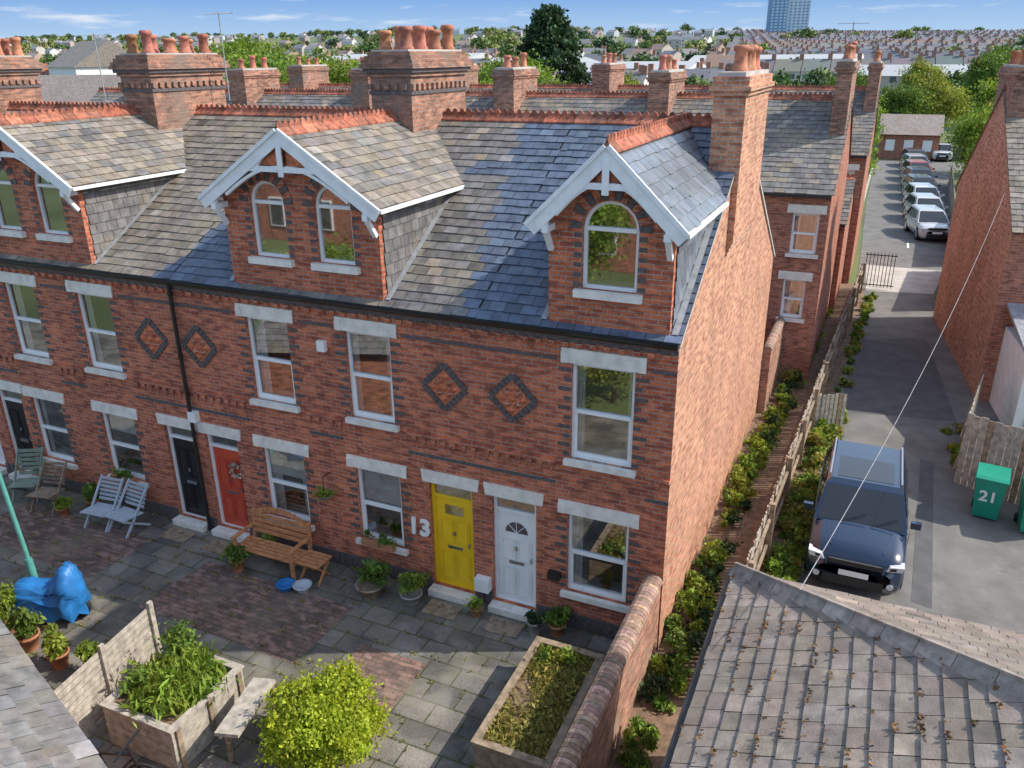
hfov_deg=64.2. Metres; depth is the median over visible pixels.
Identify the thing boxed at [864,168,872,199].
kerb
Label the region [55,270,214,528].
front wall
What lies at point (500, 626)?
doormat
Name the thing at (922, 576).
lane patch
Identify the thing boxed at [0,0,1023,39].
sky
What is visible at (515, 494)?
door lintel
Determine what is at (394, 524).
window plant
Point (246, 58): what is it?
deciduous tree
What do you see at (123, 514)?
folding chair
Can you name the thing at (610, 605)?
window sill
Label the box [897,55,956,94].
deciduous tree
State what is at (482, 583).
letter box
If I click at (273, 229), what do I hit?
window interior
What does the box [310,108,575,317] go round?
slate roof
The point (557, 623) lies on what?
potted plant
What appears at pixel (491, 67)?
deciduous tree
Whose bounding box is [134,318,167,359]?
diamond panel
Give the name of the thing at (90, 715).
slatted fence
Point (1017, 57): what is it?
chimney pots
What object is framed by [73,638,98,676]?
shrub
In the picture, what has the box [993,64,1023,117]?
chimney stack
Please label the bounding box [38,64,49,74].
brick house
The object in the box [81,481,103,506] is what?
potted plant
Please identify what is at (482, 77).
deciduous tree
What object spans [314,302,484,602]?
front wall
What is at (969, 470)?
timber fence
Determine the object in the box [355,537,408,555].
window sill
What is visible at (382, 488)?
window interior
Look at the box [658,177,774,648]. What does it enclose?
gable wall
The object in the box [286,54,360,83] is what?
deciduous tree
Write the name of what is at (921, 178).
parked car
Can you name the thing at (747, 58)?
chimney pots
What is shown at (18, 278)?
window lintel
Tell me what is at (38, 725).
garden outbuilding
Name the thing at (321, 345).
alarm box
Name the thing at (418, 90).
chimney stack
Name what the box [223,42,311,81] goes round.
deciduous tree
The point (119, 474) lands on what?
window box
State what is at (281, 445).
window lintel
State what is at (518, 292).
slate roof
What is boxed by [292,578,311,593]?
ornamental bowl
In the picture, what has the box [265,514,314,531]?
window sill
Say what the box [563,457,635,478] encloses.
window sill
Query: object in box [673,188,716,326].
dormer cheek
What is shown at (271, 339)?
window interior
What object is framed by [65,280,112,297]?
window lintel
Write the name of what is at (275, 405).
window sill
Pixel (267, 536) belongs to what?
potted plant
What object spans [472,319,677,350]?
gutter
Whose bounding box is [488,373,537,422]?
diamond panel
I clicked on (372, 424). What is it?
window sill
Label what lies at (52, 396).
window lintel
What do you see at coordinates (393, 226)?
dormer cheek
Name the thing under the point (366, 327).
window lintel
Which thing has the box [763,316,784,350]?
wall coping
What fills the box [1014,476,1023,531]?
wheelie bin
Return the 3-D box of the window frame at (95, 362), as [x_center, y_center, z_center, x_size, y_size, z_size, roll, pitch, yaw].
[-8.667,-1.109,17.272,0.978,1.678,0.070,9,24,22]
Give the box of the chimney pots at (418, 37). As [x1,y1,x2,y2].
[377,25,454,49]
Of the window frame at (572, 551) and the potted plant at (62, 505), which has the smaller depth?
the window frame at (572, 551)
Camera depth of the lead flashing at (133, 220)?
17.23 m
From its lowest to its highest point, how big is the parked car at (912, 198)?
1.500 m
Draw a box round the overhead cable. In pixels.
[800,186,1007,589]
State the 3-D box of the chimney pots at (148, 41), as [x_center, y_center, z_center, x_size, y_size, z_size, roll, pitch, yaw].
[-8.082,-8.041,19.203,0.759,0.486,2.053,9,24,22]
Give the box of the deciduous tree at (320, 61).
[273,46,358,82]
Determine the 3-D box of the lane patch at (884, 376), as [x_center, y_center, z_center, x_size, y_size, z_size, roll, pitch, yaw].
[12.416,-0.388,26.223,3.000,0.001,8.000,9,24,22]
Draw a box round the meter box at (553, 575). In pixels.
[547,569,560,581]
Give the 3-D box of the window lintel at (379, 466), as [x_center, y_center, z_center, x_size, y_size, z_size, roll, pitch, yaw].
[-2.530,1.527,15.290,1.320,0.245,0.105,9,24,22]
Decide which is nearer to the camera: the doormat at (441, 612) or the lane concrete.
the doormat at (441, 612)
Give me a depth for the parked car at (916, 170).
60.63 m
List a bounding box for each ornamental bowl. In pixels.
[275,577,294,591]
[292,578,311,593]
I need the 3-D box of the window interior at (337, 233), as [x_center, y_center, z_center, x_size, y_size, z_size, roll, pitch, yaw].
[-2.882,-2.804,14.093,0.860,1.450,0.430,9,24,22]
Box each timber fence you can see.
[814,393,846,427]
[948,165,954,224]
[952,374,1023,504]
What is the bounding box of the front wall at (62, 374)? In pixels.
[0,260,105,496]
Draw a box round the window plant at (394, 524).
[385,515,401,534]
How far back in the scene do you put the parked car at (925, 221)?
44.50 m
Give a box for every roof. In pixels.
[0,102,125,264]
[0,103,185,210]
[3,100,95,114]
[51,104,303,278]
[169,105,371,296]
[197,107,464,237]
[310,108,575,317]
[475,110,775,344]
[523,112,728,261]
[669,562,1023,767]
[956,83,1023,233]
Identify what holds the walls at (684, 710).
on the ground
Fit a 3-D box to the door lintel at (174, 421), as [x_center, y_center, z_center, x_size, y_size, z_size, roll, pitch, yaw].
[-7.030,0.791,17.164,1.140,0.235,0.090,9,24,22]
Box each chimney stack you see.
[0,55,44,113]
[108,53,230,129]
[358,49,473,132]
[708,69,774,216]
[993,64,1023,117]
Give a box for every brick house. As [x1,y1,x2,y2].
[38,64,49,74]
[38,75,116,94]
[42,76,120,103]
[876,114,944,160]
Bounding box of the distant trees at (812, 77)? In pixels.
[6,22,1023,112]
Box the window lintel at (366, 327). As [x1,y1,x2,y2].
[334,316,396,337]
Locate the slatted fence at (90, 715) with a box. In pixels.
[54,600,162,737]
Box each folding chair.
[80,474,124,532]
[104,478,150,538]
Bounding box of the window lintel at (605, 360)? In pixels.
[561,347,646,373]
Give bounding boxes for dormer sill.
[0,229,72,242]
[248,256,360,274]
[573,288,642,304]
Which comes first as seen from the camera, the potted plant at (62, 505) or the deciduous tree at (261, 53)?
the potted plant at (62, 505)
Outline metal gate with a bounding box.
[863,252,897,288]
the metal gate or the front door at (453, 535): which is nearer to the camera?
the front door at (453, 535)
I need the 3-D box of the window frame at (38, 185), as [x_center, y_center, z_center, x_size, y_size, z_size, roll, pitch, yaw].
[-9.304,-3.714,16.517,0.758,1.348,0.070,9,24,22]
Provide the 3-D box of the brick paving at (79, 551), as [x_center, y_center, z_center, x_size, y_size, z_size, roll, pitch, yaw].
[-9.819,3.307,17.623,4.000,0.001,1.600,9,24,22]
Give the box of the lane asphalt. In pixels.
[795,160,1023,632]
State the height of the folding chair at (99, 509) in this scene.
0.987 m
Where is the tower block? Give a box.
[766,0,810,32]
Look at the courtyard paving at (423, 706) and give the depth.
14.36 m
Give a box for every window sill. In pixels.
[13,353,53,364]
[42,456,78,469]
[84,367,126,379]
[107,473,149,487]
[249,398,300,412]
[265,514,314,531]
[345,416,399,432]
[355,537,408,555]
[560,589,629,613]
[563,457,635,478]
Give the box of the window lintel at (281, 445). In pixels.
[252,434,308,457]
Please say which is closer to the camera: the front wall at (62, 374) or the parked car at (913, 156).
the front wall at (62, 374)
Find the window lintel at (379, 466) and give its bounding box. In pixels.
[346,454,406,478]
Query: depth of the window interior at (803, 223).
24.44 m
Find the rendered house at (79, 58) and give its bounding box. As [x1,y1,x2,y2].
[46,40,126,74]
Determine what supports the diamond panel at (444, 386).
attached to the front wall at (431, 435)
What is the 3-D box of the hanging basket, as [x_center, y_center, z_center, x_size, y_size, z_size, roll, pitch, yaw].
[-3.606,2.030,15.685,0.466,0.507,0.388,-12,24,-26]
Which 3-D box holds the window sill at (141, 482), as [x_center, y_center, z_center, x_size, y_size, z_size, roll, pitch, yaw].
[-8.677,2.184,18.494,1.200,0.099,0.158,9,24,22]
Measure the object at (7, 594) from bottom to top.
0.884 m
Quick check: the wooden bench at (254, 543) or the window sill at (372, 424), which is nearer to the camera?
the window sill at (372, 424)
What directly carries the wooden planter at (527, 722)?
on the courtyard paving at (423, 706)
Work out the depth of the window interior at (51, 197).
17.02 m
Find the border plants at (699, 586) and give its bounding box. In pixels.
[614,307,833,767]
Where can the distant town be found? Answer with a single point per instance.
(827, 50)
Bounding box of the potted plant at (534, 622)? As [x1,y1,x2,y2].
[523,608,544,636]
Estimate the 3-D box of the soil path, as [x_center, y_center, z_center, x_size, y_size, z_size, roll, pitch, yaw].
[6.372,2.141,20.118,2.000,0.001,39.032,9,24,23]
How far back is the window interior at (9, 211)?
17.53 m
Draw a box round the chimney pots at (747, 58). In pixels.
[731,45,762,70]
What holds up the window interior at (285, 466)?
attached to the front wall at (224, 387)
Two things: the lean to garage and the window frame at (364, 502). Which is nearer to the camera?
the window frame at (364, 502)
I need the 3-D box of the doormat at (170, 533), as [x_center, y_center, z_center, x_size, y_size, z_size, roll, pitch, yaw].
[-7.229,3.261,17.647,0.660,0.017,0.420,9,24,22]
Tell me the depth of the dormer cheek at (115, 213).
16.83 m
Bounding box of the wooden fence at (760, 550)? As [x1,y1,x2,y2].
[746,263,865,570]
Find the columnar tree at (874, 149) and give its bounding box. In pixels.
[867,107,885,178]
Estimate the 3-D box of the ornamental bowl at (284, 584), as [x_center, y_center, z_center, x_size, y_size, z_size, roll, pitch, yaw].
[-4.385,3.914,15.787,0.380,0.150,0.374,9,24,22]
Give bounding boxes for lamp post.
[0,472,37,576]
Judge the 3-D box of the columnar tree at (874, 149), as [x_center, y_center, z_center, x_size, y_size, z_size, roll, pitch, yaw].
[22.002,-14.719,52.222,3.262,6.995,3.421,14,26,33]
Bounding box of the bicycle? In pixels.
[87,729,156,767]
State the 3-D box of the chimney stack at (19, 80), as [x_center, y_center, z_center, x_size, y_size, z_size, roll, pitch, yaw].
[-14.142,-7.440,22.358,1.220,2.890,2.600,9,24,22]
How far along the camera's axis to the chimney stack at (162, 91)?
18.86 m
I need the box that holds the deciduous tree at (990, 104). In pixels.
[954,97,994,161]
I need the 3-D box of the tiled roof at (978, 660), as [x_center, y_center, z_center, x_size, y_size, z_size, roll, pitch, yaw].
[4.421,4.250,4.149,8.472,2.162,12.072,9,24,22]
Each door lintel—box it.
[0,380,21,393]
[155,413,197,431]
[196,422,240,440]
[420,468,478,491]
[483,482,543,506]
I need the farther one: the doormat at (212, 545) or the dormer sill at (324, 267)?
the doormat at (212, 545)
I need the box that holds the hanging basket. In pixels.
[312,472,337,501]
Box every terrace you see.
[87,41,860,380]
[224,51,884,282]
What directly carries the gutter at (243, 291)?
attached to the front wall at (224, 387)
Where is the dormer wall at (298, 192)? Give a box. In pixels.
[222,148,435,299]
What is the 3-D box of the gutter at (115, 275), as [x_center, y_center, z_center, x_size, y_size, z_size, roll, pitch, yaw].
[-8.075,-2.171,16.256,3.250,0.120,0.145,9,24,22]
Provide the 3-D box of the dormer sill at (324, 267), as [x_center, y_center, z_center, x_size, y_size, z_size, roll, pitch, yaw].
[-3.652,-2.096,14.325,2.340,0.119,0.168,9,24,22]
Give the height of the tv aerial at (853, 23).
1.200 m
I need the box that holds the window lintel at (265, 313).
[234,302,292,323]
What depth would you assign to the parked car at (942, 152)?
75.90 m
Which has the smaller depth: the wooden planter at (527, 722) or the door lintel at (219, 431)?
the wooden planter at (527, 722)
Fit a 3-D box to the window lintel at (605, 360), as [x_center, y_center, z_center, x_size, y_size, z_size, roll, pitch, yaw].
[1.417,-0.378,12.613,1.380,0.245,0.105,9,24,22]
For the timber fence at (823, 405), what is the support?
on the verge soil
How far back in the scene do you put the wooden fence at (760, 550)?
19.79 m
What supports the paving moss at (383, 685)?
on the courtyard paving at (423, 706)
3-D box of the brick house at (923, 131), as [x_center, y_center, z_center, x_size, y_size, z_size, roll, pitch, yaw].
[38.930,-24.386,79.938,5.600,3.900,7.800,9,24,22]
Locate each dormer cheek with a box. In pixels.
[82,170,175,258]
[382,188,450,292]
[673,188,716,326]
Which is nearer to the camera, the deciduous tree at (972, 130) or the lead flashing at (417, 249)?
the lead flashing at (417, 249)
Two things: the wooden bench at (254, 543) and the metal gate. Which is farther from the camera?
the metal gate
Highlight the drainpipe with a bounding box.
[166,283,211,529]
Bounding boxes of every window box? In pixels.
[110,466,138,485]
[361,528,396,552]
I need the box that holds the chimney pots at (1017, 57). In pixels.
[1008,49,1023,64]
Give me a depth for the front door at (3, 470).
20.39 m
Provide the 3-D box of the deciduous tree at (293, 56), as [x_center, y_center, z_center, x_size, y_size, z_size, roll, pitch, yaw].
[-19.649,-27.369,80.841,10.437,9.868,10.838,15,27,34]
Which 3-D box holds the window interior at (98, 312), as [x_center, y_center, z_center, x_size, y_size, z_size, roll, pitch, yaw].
[-8.565,-1.195,17.484,1.080,1.780,0.430,9,24,22]
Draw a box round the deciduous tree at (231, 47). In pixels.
[208,32,278,67]
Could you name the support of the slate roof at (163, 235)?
on the front wall at (149, 387)
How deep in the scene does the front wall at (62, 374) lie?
18.46 m
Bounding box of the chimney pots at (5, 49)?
[0,37,23,55]
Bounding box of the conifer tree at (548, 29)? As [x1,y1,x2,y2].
[510,3,591,84]
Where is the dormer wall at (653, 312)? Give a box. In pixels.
[548,171,712,335]
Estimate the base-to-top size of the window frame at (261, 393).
1.678 m
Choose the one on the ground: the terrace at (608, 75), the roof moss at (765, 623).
the terrace at (608, 75)
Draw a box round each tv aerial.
[81,33,106,101]
[208,11,234,100]
[839,22,863,44]
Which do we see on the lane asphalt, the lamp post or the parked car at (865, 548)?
the parked car at (865, 548)
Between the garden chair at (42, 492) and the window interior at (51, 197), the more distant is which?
the garden chair at (42, 492)
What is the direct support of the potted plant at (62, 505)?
on the brick paving at (79, 551)
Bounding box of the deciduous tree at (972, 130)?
[941,103,993,171]
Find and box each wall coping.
[550,574,662,767]
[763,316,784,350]
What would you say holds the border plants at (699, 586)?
on the soil path
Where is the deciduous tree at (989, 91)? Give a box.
[957,76,998,119]
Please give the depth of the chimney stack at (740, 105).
14.01 m
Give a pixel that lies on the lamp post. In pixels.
(30, 566)
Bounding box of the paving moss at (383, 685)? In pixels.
[0,485,608,767]
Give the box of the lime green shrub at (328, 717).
[252,653,399,767]
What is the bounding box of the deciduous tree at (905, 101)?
[877,76,937,129]
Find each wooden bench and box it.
[214,677,275,761]
[230,507,311,580]
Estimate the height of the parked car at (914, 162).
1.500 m
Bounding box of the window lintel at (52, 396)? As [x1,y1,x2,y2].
[21,385,64,403]
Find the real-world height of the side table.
0.459 m
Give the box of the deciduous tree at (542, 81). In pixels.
[492,63,570,84]
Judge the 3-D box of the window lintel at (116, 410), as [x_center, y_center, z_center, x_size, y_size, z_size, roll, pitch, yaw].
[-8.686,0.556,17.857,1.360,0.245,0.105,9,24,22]
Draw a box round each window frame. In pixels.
[0,180,21,229]
[5,282,48,357]
[33,397,73,461]
[35,173,67,234]
[78,293,122,371]
[103,413,144,479]
[247,317,295,403]
[252,181,289,257]
[264,448,310,521]
[316,187,354,264]
[346,331,394,422]
[358,468,403,545]
[568,514,628,601]
[571,364,635,467]
[583,201,638,292]
[780,279,805,317]
[789,213,819,254]
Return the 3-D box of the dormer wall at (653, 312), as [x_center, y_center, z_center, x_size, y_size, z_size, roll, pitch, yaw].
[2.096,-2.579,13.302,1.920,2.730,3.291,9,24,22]
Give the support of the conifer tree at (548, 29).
on the ground
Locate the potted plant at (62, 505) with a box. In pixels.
[49,495,73,516]
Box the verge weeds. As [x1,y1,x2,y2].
[761,291,976,581]
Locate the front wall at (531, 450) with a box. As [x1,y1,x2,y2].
[478,314,678,649]
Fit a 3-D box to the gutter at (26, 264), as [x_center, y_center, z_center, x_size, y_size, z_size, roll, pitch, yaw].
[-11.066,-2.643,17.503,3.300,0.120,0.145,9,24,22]
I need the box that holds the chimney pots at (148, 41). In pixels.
[124,30,210,52]
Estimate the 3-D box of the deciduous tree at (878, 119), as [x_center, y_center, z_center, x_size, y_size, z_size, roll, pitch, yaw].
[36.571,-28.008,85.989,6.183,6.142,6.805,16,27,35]
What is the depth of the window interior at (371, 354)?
15.13 m
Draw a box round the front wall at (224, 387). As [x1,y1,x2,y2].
[174,286,340,563]
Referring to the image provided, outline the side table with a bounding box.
[294,549,332,585]
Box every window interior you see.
[0,167,20,226]
[10,284,47,351]
[37,398,72,456]
[39,176,67,231]
[82,294,121,365]
[107,414,143,473]
[252,319,294,397]
[256,183,288,253]
[269,449,308,515]
[321,189,354,260]
[351,333,392,415]
[362,469,401,538]
[573,515,626,594]
[577,366,632,459]
[588,204,636,287]
[783,280,803,314]
[793,214,817,250]
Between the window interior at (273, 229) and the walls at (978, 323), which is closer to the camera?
the window interior at (273, 229)
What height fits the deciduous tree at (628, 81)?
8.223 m
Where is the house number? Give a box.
[411,516,429,536]
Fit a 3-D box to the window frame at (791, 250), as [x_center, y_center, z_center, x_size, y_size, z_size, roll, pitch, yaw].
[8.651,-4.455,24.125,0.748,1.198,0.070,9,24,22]
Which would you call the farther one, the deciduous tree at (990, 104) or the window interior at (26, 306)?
the deciduous tree at (990, 104)
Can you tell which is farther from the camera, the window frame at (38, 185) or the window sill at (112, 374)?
the window sill at (112, 374)
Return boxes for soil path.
[608,283,853,767]
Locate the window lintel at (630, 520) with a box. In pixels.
[557,498,639,529]
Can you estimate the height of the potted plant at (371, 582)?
0.752 m
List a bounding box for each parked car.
[803,437,921,593]
[899,148,929,163]
[900,153,932,170]
[900,159,934,177]
[901,166,937,185]
[901,174,940,194]
[902,182,944,204]
[903,192,948,216]
[904,204,950,240]
[931,142,955,161]
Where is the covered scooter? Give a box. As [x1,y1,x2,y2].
[10,561,91,622]
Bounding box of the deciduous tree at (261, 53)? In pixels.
[223,42,286,82]
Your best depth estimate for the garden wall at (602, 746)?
12.11 m
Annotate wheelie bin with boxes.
[971,462,1010,519]
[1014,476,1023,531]
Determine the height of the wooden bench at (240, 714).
0.750 m
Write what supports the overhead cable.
attached to the walls at (978, 323)
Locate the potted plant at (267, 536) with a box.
[261,530,277,557]
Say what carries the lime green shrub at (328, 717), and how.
on the courtyard paving at (423, 706)
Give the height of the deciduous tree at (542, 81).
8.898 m
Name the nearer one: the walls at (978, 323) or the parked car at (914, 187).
the walls at (978, 323)
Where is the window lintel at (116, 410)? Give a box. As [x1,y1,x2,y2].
[91,400,137,419]
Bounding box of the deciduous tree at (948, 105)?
[913,73,977,138]
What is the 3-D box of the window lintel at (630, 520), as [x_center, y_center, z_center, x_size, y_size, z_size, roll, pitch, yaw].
[1.443,2.154,13.633,1.420,0.245,0.105,9,24,22]
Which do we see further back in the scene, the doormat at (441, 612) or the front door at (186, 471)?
the front door at (186, 471)
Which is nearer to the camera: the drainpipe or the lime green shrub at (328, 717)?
the lime green shrub at (328, 717)
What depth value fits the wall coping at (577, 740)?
11.33 m
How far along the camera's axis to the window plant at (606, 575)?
14.30 m
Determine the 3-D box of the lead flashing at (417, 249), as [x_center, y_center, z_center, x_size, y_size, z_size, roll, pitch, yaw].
[-3.130,-2.885,15.359,3.500,1.600,2.687,9,24,22]
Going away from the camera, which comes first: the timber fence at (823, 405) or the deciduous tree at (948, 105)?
the timber fence at (823, 405)
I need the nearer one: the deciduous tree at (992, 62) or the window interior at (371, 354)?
the window interior at (371, 354)
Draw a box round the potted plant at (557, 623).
[541,603,570,637]
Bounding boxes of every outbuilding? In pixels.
[0,619,106,767]
[828,173,855,312]
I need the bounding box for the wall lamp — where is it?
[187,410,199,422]
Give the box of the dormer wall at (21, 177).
[0,140,167,263]
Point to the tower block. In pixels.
(788, 15)
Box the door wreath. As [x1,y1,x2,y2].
[228,461,241,478]
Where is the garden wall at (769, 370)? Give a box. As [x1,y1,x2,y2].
[756,325,783,412]
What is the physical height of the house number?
0.364 m
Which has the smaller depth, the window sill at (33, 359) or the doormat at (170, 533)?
the doormat at (170, 533)
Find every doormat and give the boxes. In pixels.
[159,526,196,542]
[200,538,237,554]
[421,599,462,620]
[482,615,524,638]
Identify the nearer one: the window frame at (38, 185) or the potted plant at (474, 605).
the potted plant at (474, 605)
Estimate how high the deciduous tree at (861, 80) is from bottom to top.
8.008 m
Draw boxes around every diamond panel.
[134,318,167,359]
[181,325,216,367]
[421,363,467,411]
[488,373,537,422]
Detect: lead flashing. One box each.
[93,174,175,263]
[230,192,453,299]
[541,207,718,334]
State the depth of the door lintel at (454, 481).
14.65 m
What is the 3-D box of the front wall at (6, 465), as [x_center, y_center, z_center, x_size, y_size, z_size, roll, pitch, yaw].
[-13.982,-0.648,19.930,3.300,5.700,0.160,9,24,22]
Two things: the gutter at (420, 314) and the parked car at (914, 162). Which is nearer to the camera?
the gutter at (420, 314)
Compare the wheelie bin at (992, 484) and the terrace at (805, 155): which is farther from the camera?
the terrace at (805, 155)
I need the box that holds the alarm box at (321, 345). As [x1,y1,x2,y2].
[316,339,326,351]
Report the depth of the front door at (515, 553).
14.84 m
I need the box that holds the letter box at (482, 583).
[474,574,491,593]
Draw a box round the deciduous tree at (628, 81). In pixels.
[624,71,642,84]
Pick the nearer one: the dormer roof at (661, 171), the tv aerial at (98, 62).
the dormer roof at (661, 171)
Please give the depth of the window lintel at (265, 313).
15.07 m
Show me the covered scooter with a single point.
(63, 592)
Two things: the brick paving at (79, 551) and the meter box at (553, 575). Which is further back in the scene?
the brick paving at (79, 551)
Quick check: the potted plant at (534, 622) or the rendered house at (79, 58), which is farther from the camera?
the rendered house at (79, 58)
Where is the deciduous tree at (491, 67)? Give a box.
[478,50,569,84]
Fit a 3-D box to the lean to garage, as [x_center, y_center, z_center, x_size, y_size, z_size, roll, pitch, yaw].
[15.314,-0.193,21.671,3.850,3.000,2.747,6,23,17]
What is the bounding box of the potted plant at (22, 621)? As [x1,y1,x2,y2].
[0,605,46,652]
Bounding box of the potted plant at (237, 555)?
[220,542,251,572]
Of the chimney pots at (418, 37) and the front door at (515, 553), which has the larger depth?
the chimney pots at (418, 37)
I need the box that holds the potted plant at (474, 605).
[463,596,482,617]
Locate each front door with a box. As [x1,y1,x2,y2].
[0,389,38,479]
[0,443,7,475]
[167,425,207,532]
[207,434,249,542]
[428,483,474,605]
[488,496,535,621]
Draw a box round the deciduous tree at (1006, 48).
[973,36,1022,83]
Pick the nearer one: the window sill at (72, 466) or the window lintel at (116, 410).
the window lintel at (116, 410)
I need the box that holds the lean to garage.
[989,303,1023,437]
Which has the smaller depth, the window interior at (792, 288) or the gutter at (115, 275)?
the gutter at (115, 275)
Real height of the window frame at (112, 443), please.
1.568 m
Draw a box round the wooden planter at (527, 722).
[470,636,604,767]
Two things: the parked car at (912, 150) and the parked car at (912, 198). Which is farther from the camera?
the parked car at (912, 150)
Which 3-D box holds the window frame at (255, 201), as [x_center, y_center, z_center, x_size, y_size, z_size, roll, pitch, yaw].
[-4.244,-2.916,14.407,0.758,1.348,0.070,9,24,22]
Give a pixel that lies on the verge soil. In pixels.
(839, 365)
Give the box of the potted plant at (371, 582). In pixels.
[353,557,391,599]
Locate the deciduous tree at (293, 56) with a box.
[279,55,304,82]
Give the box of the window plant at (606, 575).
[595,567,618,585]
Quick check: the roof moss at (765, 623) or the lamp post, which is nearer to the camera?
the roof moss at (765, 623)
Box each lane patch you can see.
[843,338,955,420]
[911,459,933,608]
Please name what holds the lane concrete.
on the lane asphalt
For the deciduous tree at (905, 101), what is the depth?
87.72 m
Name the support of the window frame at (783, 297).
in the terrace at (805, 155)
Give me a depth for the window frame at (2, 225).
17.29 m
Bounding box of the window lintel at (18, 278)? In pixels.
[0,271,36,286]
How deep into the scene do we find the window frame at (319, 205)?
13.99 m
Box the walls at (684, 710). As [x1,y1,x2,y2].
[662,567,1023,767]
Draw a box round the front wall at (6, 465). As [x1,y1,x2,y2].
[0,428,10,473]
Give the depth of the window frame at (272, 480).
16.65 m
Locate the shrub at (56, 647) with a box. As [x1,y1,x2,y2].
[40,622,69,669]
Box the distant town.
[9,27,1023,96]
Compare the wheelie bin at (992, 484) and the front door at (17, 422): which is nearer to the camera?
the wheelie bin at (992, 484)
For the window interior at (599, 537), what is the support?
attached to the front wall at (531, 450)
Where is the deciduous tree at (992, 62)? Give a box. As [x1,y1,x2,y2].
[953,41,1010,112]
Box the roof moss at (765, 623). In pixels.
[679,575,1010,767]
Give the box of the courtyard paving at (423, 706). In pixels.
[0,473,613,767]
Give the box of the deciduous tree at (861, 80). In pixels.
[818,66,867,85]
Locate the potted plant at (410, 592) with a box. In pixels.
[397,570,431,605]
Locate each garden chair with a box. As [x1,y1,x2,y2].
[7,447,43,502]
[25,459,67,513]
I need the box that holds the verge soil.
[759,290,863,573]
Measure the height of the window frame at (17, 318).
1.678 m
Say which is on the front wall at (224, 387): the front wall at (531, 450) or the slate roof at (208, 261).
the slate roof at (208, 261)
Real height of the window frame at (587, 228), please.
1.338 m
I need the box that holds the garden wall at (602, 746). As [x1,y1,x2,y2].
[579,588,660,767]
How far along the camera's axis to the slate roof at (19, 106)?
21.69 m
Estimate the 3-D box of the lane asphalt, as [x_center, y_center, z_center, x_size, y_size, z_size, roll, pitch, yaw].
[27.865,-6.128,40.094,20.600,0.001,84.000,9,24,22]
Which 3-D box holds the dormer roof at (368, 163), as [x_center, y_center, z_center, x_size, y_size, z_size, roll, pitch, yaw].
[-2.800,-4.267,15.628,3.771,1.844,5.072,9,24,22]
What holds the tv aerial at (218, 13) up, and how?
on the slate roof at (163, 235)
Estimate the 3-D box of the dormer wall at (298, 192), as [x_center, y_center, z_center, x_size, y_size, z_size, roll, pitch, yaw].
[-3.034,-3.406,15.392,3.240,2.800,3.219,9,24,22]
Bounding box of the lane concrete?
[866,265,940,293]
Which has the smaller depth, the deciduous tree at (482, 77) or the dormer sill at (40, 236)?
the dormer sill at (40, 236)
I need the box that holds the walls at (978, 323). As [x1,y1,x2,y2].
[933,94,1023,400]
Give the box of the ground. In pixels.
[5,34,1021,650]
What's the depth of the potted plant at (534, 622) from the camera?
14.37 m
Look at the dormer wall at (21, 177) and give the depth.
16.65 m
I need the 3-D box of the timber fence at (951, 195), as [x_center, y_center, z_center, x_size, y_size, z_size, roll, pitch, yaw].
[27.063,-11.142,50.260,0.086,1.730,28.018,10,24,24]
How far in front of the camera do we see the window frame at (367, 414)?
14.83 m
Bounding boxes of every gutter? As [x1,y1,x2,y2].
[0,259,52,269]
[47,265,170,284]
[165,280,310,302]
[306,298,475,324]
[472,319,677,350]
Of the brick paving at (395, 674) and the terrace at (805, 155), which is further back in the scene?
the terrace at (805, 155)
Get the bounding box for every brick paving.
[0,501,151,577]
[137,561,353,663]
[339,644,425,724]
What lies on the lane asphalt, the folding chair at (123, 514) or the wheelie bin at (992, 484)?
the wheelie bin at (992, 484)
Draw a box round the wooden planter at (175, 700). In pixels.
[98,619,244,767]
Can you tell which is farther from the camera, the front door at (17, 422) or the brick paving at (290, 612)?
the front door at (17, 422)
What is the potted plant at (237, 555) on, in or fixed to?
on the courtyard paving at (423, 706)
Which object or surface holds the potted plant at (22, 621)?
on the courtyard paving at (423, 706)
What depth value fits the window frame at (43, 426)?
19.29 m
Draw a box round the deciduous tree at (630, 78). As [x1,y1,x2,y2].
[624,70,643,84]
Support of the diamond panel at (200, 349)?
attached to the front wall at (224, 387)
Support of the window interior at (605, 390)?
attached to the front wall at (531, 450)
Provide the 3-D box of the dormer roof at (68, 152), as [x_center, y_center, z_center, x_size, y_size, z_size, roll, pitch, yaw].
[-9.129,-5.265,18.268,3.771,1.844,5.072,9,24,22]
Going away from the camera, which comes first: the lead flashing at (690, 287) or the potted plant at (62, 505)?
the lead flashing at (690, 287)
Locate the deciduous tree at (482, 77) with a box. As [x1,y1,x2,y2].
[474,48,533,83]
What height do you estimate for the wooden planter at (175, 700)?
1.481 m
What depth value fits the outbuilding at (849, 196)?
31.88 m
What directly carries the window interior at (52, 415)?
attached to the front wall at (62, 374)
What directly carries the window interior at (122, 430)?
attached to the front wall at (149, 387)
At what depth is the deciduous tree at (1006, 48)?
129.74 m
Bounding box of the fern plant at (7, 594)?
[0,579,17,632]
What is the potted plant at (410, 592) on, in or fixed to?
on the courtyard paving at (423, 706)
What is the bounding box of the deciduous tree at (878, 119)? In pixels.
[877,92,888,127]
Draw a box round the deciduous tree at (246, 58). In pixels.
[224,40,305,79]
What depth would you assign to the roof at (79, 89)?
70.92 m

